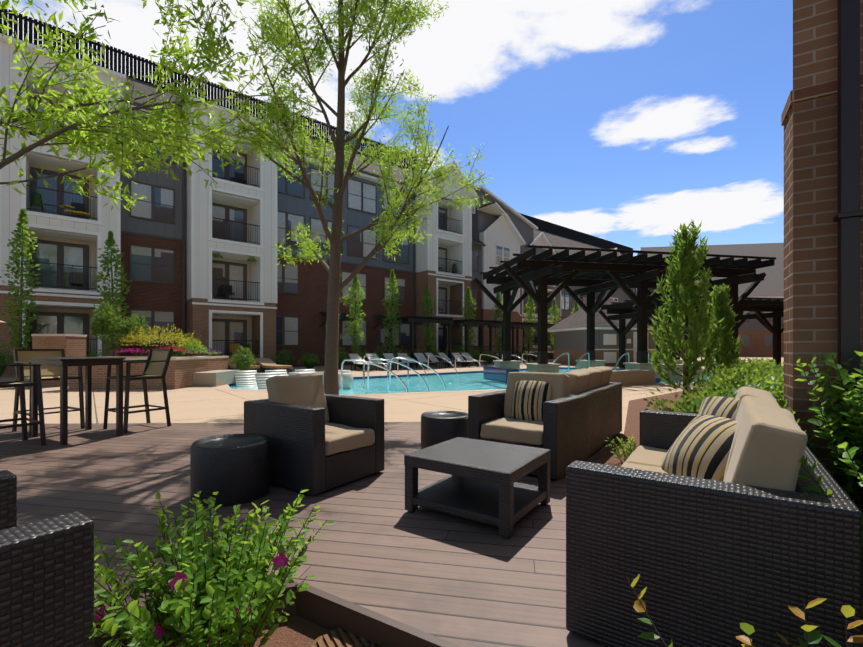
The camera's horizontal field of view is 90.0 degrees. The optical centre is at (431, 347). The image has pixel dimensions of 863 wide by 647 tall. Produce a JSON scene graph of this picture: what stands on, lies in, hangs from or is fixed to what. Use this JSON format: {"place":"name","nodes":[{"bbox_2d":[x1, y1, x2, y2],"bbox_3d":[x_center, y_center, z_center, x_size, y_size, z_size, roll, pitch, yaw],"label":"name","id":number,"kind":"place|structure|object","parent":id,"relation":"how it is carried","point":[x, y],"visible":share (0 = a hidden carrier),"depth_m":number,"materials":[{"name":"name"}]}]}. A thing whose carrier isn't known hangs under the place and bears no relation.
{"place":"outdoors","nodes":[
{"label":"outdoors","id":0,"kind":"place"},
{"bbox_2d":[114,323,201,346],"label":"shrubs","id":1,"kind":"object","parent":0,"point":[166,338],"visible":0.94,"depth_m":12.78,"materials":[{"name":"yellow plant"}]},
{"bbox_2d":[0,0,322,210],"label":"tree","id":2,"kind":"object","parent":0,"point":[114,119],"depth_m":4.98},
{"bbox_2d":[94,552,289,638],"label":"flowers","id":3,"kind":"object","parent":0,"point":[277,560],"visible":0.56,"depth_m":1.53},
{"bbox_2d":[88,489,335,646],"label":"shrub","id":4,"kind":"object","parent":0,"point":[138,628],"depth_m":1.59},
{"bbox_2d":[325,273,358,369],"bbox_3d":[-4.550,-1.562,22.070,1.756,5.504,1.460,0,0,-2],"label":"small tree","id":5,"kind":"object","parent":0,"point":[342,316],"depth_m":22.18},
{"bbox_2d":[0,356,783,646],"bbox_3d":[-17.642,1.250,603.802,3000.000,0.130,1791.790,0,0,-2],"label":"ground","id":6,"kind":"structure","parent":0,"point":[192,404],"depth_m":9.13,"materials":[{"name":"concrete"}]},
{"bbox_2d":[0,343,13,375],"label":"shrub","id":7,"kind":"object","parent":6,"relation":"on","point":[9,357],"depth_m":16.07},
{"bbox_2d":[0,208,39,355],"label":"tree","id":8,"kind":"object","parent":6,"relation":"on","point":[22,217],"depth_m":15.63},
{"bbox_2d":[31,334,86,385],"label":"pier","id":9,"kind":"structure","parent":6,"relation":"on","point":[72,345],"depth_m":13.13,"materials":[{"name":"beige brick"}]},
{"bbox_2d":[86,349,105,356],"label":"shrub","id":10,"kind":"object","parent":6,"relation":"on","point":[95,353],"depth_m":17.95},
{"bbox_2d":[92,231,132,355],"bbox_3d":[-12.805,-1.748,17.305,1.258,5.868,1.368,0,0,-2],"label":"tree","id":11,"kind":"object","parent":6,"relation":"on","point":[109,243],"depth_m":17.25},
{"bbox_2d":[0,423,226,449],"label":"deck","id":12,"kind":"structure","parent":6,"relation":"on","point":[10,438],"depth_m":5.99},
{"bbox_2d":[0,363,45,445],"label":"bar chair","id":13,"kind":"object","parent":12,"relation":"on","point":[21,384],"visible":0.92,"depth_m":5.18,"materials":[{"name":"brown metal"}]},
{"bbox_2d":[12,349,84,435],"bbox_3d":[-5.492,0.603,6.190,0.677,1.169,0.623,0,0,30],"label":"bar chair","id":14,"kind":"object","parent":12,"relation":"on","point":[22,355],"visible":0.56,"depth_m":6.27,"materials":[{"name":"brown metal"}]},
{"bbox_2d":[28,357,125,444],"bbox_3d":[-4.704,0.660,5.729,1.000,1.050,0.700,0,0,30],"label":"bar table","id":15,"kind":"object","parent":12,"relation":"on","point":[64,363],"visible":0.9,"depth_m":5.67,"materials":[{"name":"brown metal"}]},
{"bbox_2d":[103,349,172,432],"bbox_3d":[-4.324,0.603,6.379,0.623,1.169,0.677,0,0,30],"label":"bar chair","id":16,"kind":"object","parent":12,"relation":"on","point":[157,361],"visible":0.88,"depth_m":6.43,"materials":[{"name":"brown metal"}]},
{"bbox_2d":[68,356,208,389],"bbox_3d":[-8.753,0.733,13.103,3.028,0.904,1.957,0,0,-2],"label":"planter","id":17,"kind":"object","parent":6,"relation":"on","point":[181,370],"visible":0.58,"depth_m":12.18,"materials":[{"name":"beige brick"}]},
{"bbox_2d":[89,296,123,337],"bbox_3d":[-9.747,-0.915,12.973,0.844,1.266,0.856,0,0,-36],"label":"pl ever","id":18,"kind":"object","parent":17,"relation":"on","point":[95,324],"visible":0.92,"depth_m":12.84,"materials":[{"name":"green plant"}]},
{"bbox_2d":[92,307,119,340],"bbox_3d":[-9.775,-0.705,12.970,0.632,1.014,0.654,0,0,-2],"label":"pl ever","id":19,"kind":"object","parent":18,"relation":"attached to","point":[108,334],"visible":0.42,"depth_m":12.90,"materials":[{"name":"green plant"}]},
{"bbox_2d":[111,348,149,353],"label":"flowers","id":20,"kind":"object","parent":17,"relation":"on","point":[129,349],"visible":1,"depth_m":12.54,"materials":[{"name":"pink"}]},
{"bbox_2d":[119,310,149,341],"bbox_3d":[-9.093,-0.655,13.188,0.768,0.964,0.777,0,0,34],"label":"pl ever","id":21,"kind":"object","parent":17,"relation":"on","point":[126,329],"visible":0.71,"depth_m":13.05,"materials":[{"name":"green plant"}]},
{"bbox_2d":[126,321,145,344],"bbox_3d":[-9.068,-0.474,13.184,0.493,0.818,0.547,0,0,-2],"label":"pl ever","id":22,"kind":"object","parent":21,"relation":"attached to","point":[133,334],"visible":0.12,"depth_m":13.14,"materials":[{"name":"green plant"}]},
{"bbox_2d":[160,346,185,351],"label":"flowers","id":23,"kind":"object","parent":17,"relation":"on","point":[181,349],"visible":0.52,"depth_m":12.68,"materials":[{"name":"red"}]},
{"bbox_2d":[174,340,206,351],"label":"shrub","id":24,"kind":"object","parent":17,"relation":"on","point":[188,347],"visible":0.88,"depth_m":13.20,"materials":[{"name":"green plant"}]},
{"bbox_2d":[133,346,151,355],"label":"shrub","id":25,"kind":"object","parent":6,"relation":"on","point":[143,350],"depth_m":18.96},
{"bbox_2d":[165,342,190,355],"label":"shrub","id":26,"kind":"object","parent":6,"relation":"on","point":[183,354],"depth_m":19.34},
{"bbox_2d":[193,370,239,386],"bbox_3d":[-6.896,0.975,13.908,0.700,0.420,1.700,0,0,-2],"label":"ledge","id":27,"kind":"object","parent":6,"relation":"on","point":[214,378],"visible":0.93,"depth_m":13.09,"materials":[{"name":"beige"}]},
{"bbox_2d":[208,356,228,370],"bbox_3d":[-8.455,0.753,15.913,1.236,0.864,1.648,0,0,-2],"label":"planter","id":28,"kind":"object","parent":6,"relation":"on","point":[217,362],"visible":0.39,"depth_m":15.83,"materials":[{"name":"beige brick"}]},
{"bbox_2d":[178,349,220,353],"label":"flowers","id":29,"kind":"object","parent":28,"relation":"on","point":[209,352],"visible":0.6,"depth_m":15.70,"materials":[{"name":"green plant"}]},
{"bbox_2d":[229,346,256,370],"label":"shrub","id":30,"kind":"object","parent":6,"relation":"on","point":[250,360],"depth_m":16.86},
{"bbox_2d":[228,358,260,372],"bbox_3d":[-8.534,0.831,19.337,2.075,0.668,0.750,0,0,40],"label":"chaise","id":31,"kind":"object","parent":6,"relation":"on","point":[256,368],"visible":0.27,"depth_m":19.00,"materials":[{"name":"wicker"}]},
{"bbox_2d":[254,358,292,373],"bbox_3d":[-7.189,0.831,19.527,2.075,0.668,0.750,0,0,40],"label":"chaise","id":32,"kind":"object","parent":6,"relation":"on","point":[264,364],"visible":0.71,"depth_m":19.26,"materials":[{"name":"fabric"}]},
{"bbox_2d":[273,349,295,364],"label":"shrub","id":33,"kind":"object","parent":6,"relation":"on","point":[278,357],"depth_m":22.15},
{"bbox_2d":[298,352,319,368],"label":"shrub","id":34,"kind":"object","parent":6,"relation":"on","point":[312,359],"depth_m":23.29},
{"bbox_2d":[0,422,624,646],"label":"deck","id":35,"kind":"structure","parent":6,"relation":"on","point":[384,566],"depth_m":2.66,"materials":[{"name":"wood"}]},
{"bbox_2d":[0,470,93,646],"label":"chair frame","id":36,"kind":"object","parent":35,"relation":"on","point":[46,582],"visible":1,"depth_m":1.15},
{"bbox_2d":[190,433,269,506],"bbox_3d":[-1.604,0.965,3.465,0.580,0.440,0.580,0,0,-2],"label":"round side table","id":37,"kind":"object","parent":35,"relation":"on","point":[232,469],"visible":0.94,"depth_m":3.24,"materials":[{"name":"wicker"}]},
{"bbox_2d":[244,394,383,495],"bbox_3d":[-1.071,0.835,3.989,0.940,0.700,0.860,0,0,34],"label":"chair frame","id":38,"kind":"object","parent":35,"relation":"on","point":[299,459],"visible":0.67,"depth_m":3.62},
{"bbox_2d":[266,373,374,455],"bbox_3d":[-1.022,0.578,3.958,0.858,0.646,0.589,0,0,34],"label":"chair cushion","id":39,"kind":"object","parent":38,"relation":"on","point":[304,389],"visible":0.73,"depth_m":3.93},
{"bbox_2d":[421,411,467,448],"bbox_3d":[0.155,0.965,4.832,0.550,0.440,0.550,0,0,-2],"label":"side table","id":40,"kind":"object","parent":35,"relation":"on","point":[437,427],"visible":0.75,"depth_m":4.61,"materials":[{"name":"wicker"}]},
{"bbox_2d":[404,437,550,538],"bbox_3d":[0.350,0.975,3.164,0.815,0.420,0.755,0,0,34],"label":"coffee table","id":41,"kind":"object","parent":35,"relation":"on","point":[480,484],"visible":0.98,"depth_m":3.02,"materials":[{"name":"wicker"}]},
{"bbox_2d":[468,390,587,480],"bbox_3d":[0.983,0.835,4.376,0.930,0.700,0.820,0,0,38],"label":"chair frame","id":42,"kind":"object","parent":35,"relation":"on","point":[565,430],"visible":0.5,"depth_m":4.10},
{"bbox_2d":[480,372,569,444],"bbox_3d":[0.947,0.576,4.331,0.672,0.643,0.737,0,0,38],"label":"chair cushion","id":43,"kind":"object","parent":42,"relation":"on","point":[508,427],"visible":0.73,"depth_m":4.28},
{"bbox_2d":[511,380,551,420],"bbox_3d":[1.020,0.548,4.423,0.419,0.419,0.190,0,-14,38],"label":"chair pillow","id":44,"kind":"object","parent":42,"relation":"on","point":[529,398],"visible":0.83,"depth_m":4.36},
{"bbox_2d":[570,382,621,457],"bbox_3d":[1.728,0.835,5.419,0.880,0.700,1.960,0,0,34],"label":"sofa frame","id":45,"kind":"object","parent":35,"relation":"on","point":[604,411],"visible":0.35,"depth_m":5.06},
{"bbox_2d":[565,366,612,393],"bbox_3d":[1.682,0.575,5.449,0.812,0.654,1.704,0,0,34],"label":"sofa cushion","id":46,"kind":"object","parent":45,"relation":"on","point":[583,379],"visible":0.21,"depth_m":5.03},
{"bbox_2d":[566,410,862,646],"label":"sofa frame","id":47,"kind":"object","parent":35,"relation":"on","point":[713,563],"visible":0.88,"depth_m":1.51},
{"bbox_2d":[660,415,736,480],"bbox_3d":[1.471,0.548,2.322,0.190,0.419,0.419,40,-5,-6],"label":"sofa pillow","id":48,"kind":"object","parent":47,"relation":"on","point":[700,447],"visible":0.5,"depth_m":2.25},
{"bbox_2d":[621,387,807,491],"bbox_3d":[1.416,0.578,2.357,0.809,0.650,1.699,0,0,34],"label":"sofa cushion","id":49,"kind":"object","parent":47,"relation":"on","point":[769,443],"visible":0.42,"depth_m":1.54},
{"bbox_2d":[698,396,738,419],"bbox_3d":[1.779,0.529,2.596,0.190,0.458,0.459,14,-3,-11],"label":"sofa pillow","id":50,"kind":"object","parent":47,"relation":"on","point":[725,407],"visible":0.25,"depth_m":2.63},
{"bbox_2d":[0,9,661,376],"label":"building","id":51,"kind":"structure","parent":6,"relation":"on","point":[171,236],"depth_m":23.56,"materials":[{"name":"brick"}]},
{"bbox_2d":[60,205,89,216],"bbox_3d":[-15.641,-6.012,18.970,1.074,0.255,0.516,0,0,-41],"label":"balcony chair","id":52,"kind":"object","parent":51,"relation":"on","point":[74,212],"visible":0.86,"depth_m":18.82,"materials":[{"name":"yellow"}]},
{"bbox_2d":[189,0,492,394],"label":"tree","id":53,"kind":"object","parent":6,"relation":"on","point":[401,21],"depth_m":7.32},
{"bbox_2d":[338,346,347,368],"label":"shrub","id":54,"kind":"object","parent":6,"relation":"on","point":[340,359],"depth_m":22.88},
{"bbox_2d":[308,628,379,646],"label":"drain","id":55,"kind":"object","parent":6,"relation":"on","point":[337,637],"visible":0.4,"depth_m":1.89,"materials":[{"name":"metal"}]},
{"bbox_2d":[345,274,365,368],"bbox_3d":[-4.076,-1.460,23.321,1.132,5.293,1.156,0,0,-2],"label":"tree","id":56,"kind":"object","parent":6,"relation":"on","point":[359,306],"depth_m":23.26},
{"bbox_2d":[347,353,378,370],"bbox_3d":[-3.558,0.746,22.204,0.695,0.878,1.930,0,0,-42],"label":"lounger","id":57,"kind":"object","parent":6,"relation":"on","point":[355,356],"visible":0.75,"depth_m":22.59,"materials":[{"name":"fabric"}]},
{"bbox_2d":[365,353,394,370],"bbox_3d":[-2.731,0.746,22.740,0.695,0.878,1.930,0,0,-38],"label":"lounger","id":58,"kind":"object","parent":6,"relation":"on","point":[374,355],"visible":0.58,"depth_m":23.09,"materials":[{"name":"fabric"}]},
{"bbox_2d":[374,343,388,365],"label":"shrub","id":59,"kind":"object","parent":6,"relation":"on","point":[377,347],"depth_m":24.56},
{"bbox_2d":[381,269,401,366],"bbox_3d":[-2.375,-1.739,25.732,1.246,5.850,1.306,0,0,-2],"label":"tree","id":60,"kind":"object","parent":6,"relation":"on","point":[395,308],"depth_m":25.69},
{"bbox_2d":[382,353,409,368],"bbox_3d":[-1.956,0.746,23.396,0.695,0.878,1.930,0,0,-33],"label":"lounger","id":61,"kind":"object","parent":6,"relation":"on","point":[388,356],"visible":0.6,"depth_m":23.93,"materials":[{"name":"fabric"}]},
{"bbox_2d":[391,344,406,366],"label":"shrub","id":62,"kind":"object","parent":6,"relation":"on","point":[397,350],"depth_m":25.44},
{"bbox_2d":[396,353,422,368],"bbox_3d":[-1.208,0.746,24.187,0.695,0.878,1.930,0,0,-34],"label":"lounger","id":63,"kind":"object","parent":6,"relation":"on","point":[403,360],"visible":0.65,"depth_m":24.57,"materials":[{"name":"fabric"}]},
{"bbox_2d":[386,316,453,367],"bbox_3d":[-0.703,-0.335,27.254,3.600,3.040,2.800,0,0,-40],"label":"pergola","id":64,"kind":"object","parent":6,"relation":"on","point":[413,320],"visible":0.77,"depth_m":26.58,"materials":[{"name":"black"}]},
{"bbox_2d":[413,353,440,368],"bbox_3d":[-0.279,0.746,24.663,0.695,0.878,1.930,0,0,-35],"label":"lounger","id":65,"kind":"object","parent":6,"relation":"on","point":[421,357],"visible":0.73,"depth_m":25.05,"materials":[{"name":"fabric"}]},
{"bbox_2d":[421,285,435,365],"bbox_3d":[-0.187,-1.429,27.798,1.055,5.232,1.104,0,0,-2],"label":"tree","id":66,"kind":"object","parent":6,"relation":"on","point":[430,313],"depth_m":27.74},
{"bbox_2d":[425,346,440,365],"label":"shrub","id":67,"kind":"object","parent":6,"relation":"on","point":[429,350],"depth_m":27.08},
{"bbox_2d":[423,353,454,367],"bbox_3d":[0.447,0.746,25.344,1.930,0.878,0.695,0,0,44],"label":"lounger","id":68,"kind":"object","parent":6,"relation":"on","point":[433,359],"visible":0.75,"depth_m":25.68,"materials":[{"name":"fabric"}]},
{"bbox_2d":[436,352,467,367],"bbox_3d":[1.232,0.746,26.085,1.930,0.878,0.695,0,0,44],"label":"lounger","id":69,"kind":"object","parent":6,"relation":"on","point":[443,355],"visible":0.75,"depth_m":26.37,"materials":[{"name":"fabric"}]},
{"bbox_2d":[450,352,478,366],"bbox_3d":[2.036,0.746,26.573,0.695,0.878,1.930,0,0,-37],"label":"lounger","id":70,"kind":"object","parent":6,"relation":"on","point":[458,357],"visible":0.81,"depth_m":26.99,"materials":[{"name":"fabric"}]},
{"bbox_2d":[217,367,712,395],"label":"pool","id":71,"kind":"structure","parent":6,"relation":"in","point":[467,381],"depth_m":14.98,"materials":[{"name":"liquid"}]},
{"bbox_2d":[235,370,256,388],"bbox_3d":[-5.832,1.152,13.966,0.720,0.734,1.844,0,0,-35],"label":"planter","id":72,"kind":"object","parent":71,"relation":"on","point":[245,378],"visible":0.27,"depth_m":14.45,"materials":[{"name":"white"}]},
{"bbox_2d":[255,372,279,389],"bbox_3d":[-4.594,1.152,12.702,0.720,0.734,1.844,0,0,-35],"label":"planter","id":73,"kind":"object","parent":71,"relation":"on","point":[261,378],"visible":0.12,"depth_m":13.19,"materials":[{"name":"white"}]},
{"bbox_2d":[265,370,287,375],"bbox_3d":[-4.944,1.152,14.393,0.720,0.734,1.844,0,0,-35],"label":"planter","id":74,"kind":"object","parent":71,"relation":"on","point":[283,372],"visible":0.08,"depth_m":15.10,"materials":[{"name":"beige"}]},
{"bbox_2d":[289,372,311,374],"bbox_3d":[-3.706,1.152,13.129,0.720,0.734,1.844,0,0,-35],"label":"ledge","id":75,"kind":"object","parent":71,"relation":"on","point":[293,373],"depth_m":13.78,"materials":[{"name":"beige"}]},
{"bbox_2d":[294,369,315,373],"bbox_3d":[-4.056,1.152,14.819,0.720,0.734,1.844,0,0,-35],"label":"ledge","id":76,"kind":"object","parent":71,"relation":"on","point":[312,371],"visible":0.1,"depth_m":15.54,"materials":[{"name":"beige"}]},
{"bbox_2d":[322,370,353,388],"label":"shelf tables","id":77,"kind":"object","parent":71,"relation":"on","point":[347,379],"visible":0.5,"depth_m":13.27,"materials":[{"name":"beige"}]},
{"bbox_2d":[341,353,548,393],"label":"handrails","id":78,"kind":"object","parent":71,"relation":"on","point":[389,371],"visible":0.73,"depth_m":12.56,"materials":[{"name":"silver metal"}]},
{"bbox_2d":[484,364,701,385],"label":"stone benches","id":79,"kind":"object","parent":71,"relation":"on","point":[623,377],"visible":0.56,"depth_m":13.81,"materials":[{"name":"tile"}]},
{"bbox_2d":[553,352,648,371],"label":"handrails","id":80,"kind":"object","parent":71,"relation":"on","point":[589,360],"visible":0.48,"depth_m":17.69,"materials":[{"name":"silver"}]},
{"bbox_2d":[459,287,477,364],"bbox_3d":[2.582,-1.528,30.025,1.402,5.427,1.246,0,0,-2],"label":"tree","id":81,"kind":"object","parent":6,"relation":"on","point":[470,303],"depth_m":29.97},
{"bbox_2d":[441,319,502,365],"bbox_3d":[2.991,-0.335,30.321,4.200,3.040,2.800,0,0,-40],"label":"pergola","id":82,"kind":"object","parent":6,"relation":"on","point":[473,322],"visible":0.81,"depth_m":29.91,"materials":[{"name":"black"}]},
{"bbox_2d":[460,352,487,366],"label":"lounger","id":83,"kind":"object","parent":6,"relation":"on","point":[465,357],"visible":0.73,"depth_m":27.73,"materials":[{"name":"fabric"}]},
{"bbox_2d":[470,347,483,363],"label":"shrub","id":84,"kind":"object","parent":6,"relation":"on","point":[471,354],"depth_m":29.50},
{"bbox_2d":[492,292,502,358],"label":"tree","id":85,"kind":"object","parent":6,"relation":"on","point":[496,316],"depth_m":31.99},
{"bbox_2d":[451,346,553,364],"bbox_3d":[6.009,0.535,30.896,10.144,1.300,0.030,0,0,-22],"label":"iron fence","id":86,"kind":"object","parent":6,"relation":"on","point":[512,351],"visible":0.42,"depth_m":31.02,"materials":[{"name":"black"}]},
{"bbox_2d":[487,322,537,360],"bbox_3d":[6.454,-0.335,33.197,3.800,3.040,2.800,0,0,-40],"label":"pergola","id":87,"kind":"object","parent":6,"relation":"on","point":[516,325],"visible":0.5,"depth_m":32.93,"materials":[{"name":"black"}]},
{"bbox_2d":[522,296,535,361],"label":"tree","id":88,"kind":"object","parent":6,"relation":"on","point":[527,316],"depth_m":34.16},
{"bbox_2d":[521,324,554,361],"bbox_3d":[9.455,-0.335,35.689,3.600,3.040,2.800,0,0,-40],"label":"pergola","id":89,"kind":"object","parent":6,"relation":"on","point":[523,333],"visible":0.17,"depth_m":35.54,"materials":[{"name":"black"}]},
{"bbox_2d":[548,300,561,350],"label":"tree","id":90,"kind":"object","parent":6,"relation":"on","point":[555,312],"depth_m":36.09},
{"bbox_2d":[548,298,655,365],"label":"pool house","id":91,"kind":"structure","parent":6,"relation":"on","point":[570,334],"depth_m":28.08,"materials":[{"name":"beige brick"}]},
{"bbox_2d":[473,245,775,382],"bbox_3d":[7.433,-0.825,17.568,10.896,5.020,5.600,0,0,-11],"label":"pergola","id":92,"kind":"object","parent":6,"relation":"on","point":[592,274],"visible":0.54,"depth_m":15.83,"materials":[{"name":"wood"}]},
{"bbox_2d":[594,389,703,466],"bbox_3d":[7.591,1.181,8.314,6.742,0.001,19.239,0,0,34],"label":"bed","id":93,"kind":"object","parent":6,"relation":"on","point":[635,408],"visible":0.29,"depth_m":6.79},
{"bbox_2d":[604,435,638,463],"bbox_3d":[1.933,1.043,4.405,0.315,0.290,0.521,0,0,21],"label":"shrub","id":94,"kind":"object","parent":93,"relation":"on","point":[630,447],"depth_m":4.37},
{"bbox_2d":[648,220,726,405],"bbox_3d":[5.039,-0.669,8.517,1.295,3.709,1.436,0,0,-2],"label":"conifer","id":95,"kind":"object","parent":93,"relation":"on","point":[683,240],"depth_m":8.50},
{"bbox_2d":[642,375,783,413],"bbox_3d":[3.479,0.748,5.249,1.631,0.843,1.586,0,0,-2],"label":"hedge","id":96,"kind":"object","parent":93,"relation":"on","point":[691,399],"depth_m":5.27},
{"bbox_2d":[704,283,742,375],"bbox_3d":[7.887,-0.294,11.735,0.958,2.961,0.918,0,0,-2],"label":"conifer","id":97,"kind":"object","parent":93,"relation":"on","point":[725,357],"depth_m":11.64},
{"bbox_2d":[678,368,783,407],"bbox_3d":[4.308,0.727,5.850,1.624,0.883,1.495,0,0,-2],"label":"hedge","id":98,"kind":"object","parent":93,"relation":"on","point":[757,381],"depth_m":5.83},
{"bbox_2d":[699,365,783,396],"bbox_3d":[4.950,0.723,6.600,1.573,0.891,1.496,0,0,-2],"label":"hedge","id":99,"kind":"object","parent":93,"relation":"on","point":[749,372],"depth_m":6.66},
{"bbox_2d":[708,357,779,382],"bbox_3d":[7.288,0.693,10.013,1.557,0.950,1.616,0,0,-2],"label":"hedge","id":100,"kind":"object","parent":93,"relation":"on","point":[748,360],"depth_m":9.98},
{"bbox_2d":[709,359,782,386],"bbox_3d":[6.182,0.687,8.273,1.479,0.960,1.488,0,0,38],"label":"hedge","id":101,"kind":"object","parent":93,"relation":"on","point":[747,366],"depth_m":8.25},
{"bbox_2d":[708,365,783,392],"bbox_3d":[5.529,0.715,7.322,1.613,0.907,1.503,0,0,-2],"label":"hedge","id":102,"kind":"object","parent":93,"relation":"on","point":[763,373],"depth_m":7.34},
{"bbox_2d":[722,358,783,377],"bbox_3d":[8.097,0.706,10.540,1.610,0.922,1.605,0,0,-2],"label":"hedge","id":103,"kind":"object","parent":93,"relation":"on","point":[774,362],"depth_m":10.38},
{"bbox_2d":[735,357,783,369],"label":"hedge","id":104,"kind":"object","parent":93,"relation":"on","point":[754,362],"depth_m":11.25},
{"bbox_2d":[598,296,783,367],"bbox_3d":[14.766,-0.675,23.981,10.196,3.720,5.200,0,0,-11],"label":"pergola","id":105,"kind":"object","parent":6,"relation":"on","point":[627,309],"visible":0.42,"depth_m":23.16,"materials":[{"name":"wood"}]},
{"bbox_2d":[637,243,783,356],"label":"building","id":106,"kind":"structure","parent":6,"relation":"on","point":[756,335],"depth_m":57.25,"materials":[{"name":"beige brick"}]},
{"bbox_2d":[781,0,862,485],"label":"wall","id":107,"kind":"structure","parent":6,"relation":"on","point":[846,86],"depth_m":2.39,"materials":[{"name":"brick"}]},
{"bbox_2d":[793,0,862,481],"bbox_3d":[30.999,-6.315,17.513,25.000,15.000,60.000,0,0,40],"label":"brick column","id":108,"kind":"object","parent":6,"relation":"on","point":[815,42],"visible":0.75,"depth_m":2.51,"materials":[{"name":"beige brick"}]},
{"bbox_2d":[0,0,792,256],"label":"sky","id":109,"kind":"structure","parent":0,"point":[623,122],"materials":[{"name":"blue"}]},
{"bbox_2d":[484,350,497,363],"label":"shrub","id":110,"kind":"object","parent":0,"point":[490,359],"depth_m":30.37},
{"bbox_2d":[518,348,527,360],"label":"shrub","id":111,"kind":"object","parent":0,"point":[520,355],"depth_m":35.19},
{"bbox_2d":[626,576,846,646],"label":"redtip photinia","id":112,"kind":"object","parent":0,"point":[814,636],"depth_m":1.20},
{"bbox_2d":[631,574,862,646],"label":"plant leaves","id":113,"kind":"object","parent":112,"relation":"attached to","point":[847,611],"visible":0.98,"depth_m":1.20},
{"bbox_2d":[770,354,862,513],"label":"bush","id":114,"kind":"object","parent":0,"point":[857,434],"depth_m":2.24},
{"bbox_2d":[765,353,862,432],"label":"bush tips","id":115,"kind":"object","parent":114,"relation":"attached to","point":[840,392],"visible":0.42,"depth_m":2.30,"materials":[{"name":"green plant"}]},
{"bbox_2d":[801,442,862,494],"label":"bush","id":116,"kind":"object","parent":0,"point":[820,478],"depth_m":1.46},
{"bbox_2d":[798,442,858,491],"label":"bush tips","id":117,"kind":"object","parent":116,"relation":"attached to","point":[803,461],"visible":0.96,"depth_m":1.51,"materials":[{"name":"green plant"}]},
{"bbox_2d":[849,351,862,487],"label":"bush","id":118,"kind":"object","parent":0,"point":[859,465],"depth_m":2.04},
{"bbox_2d":[839,351,862,486],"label":"bush tips","id":119,"kind":"object","parent":118,"relation":"attached to","point":[860,403],"visible":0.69,"depth_m":1.99,"materials":[{"name":"green plant"}]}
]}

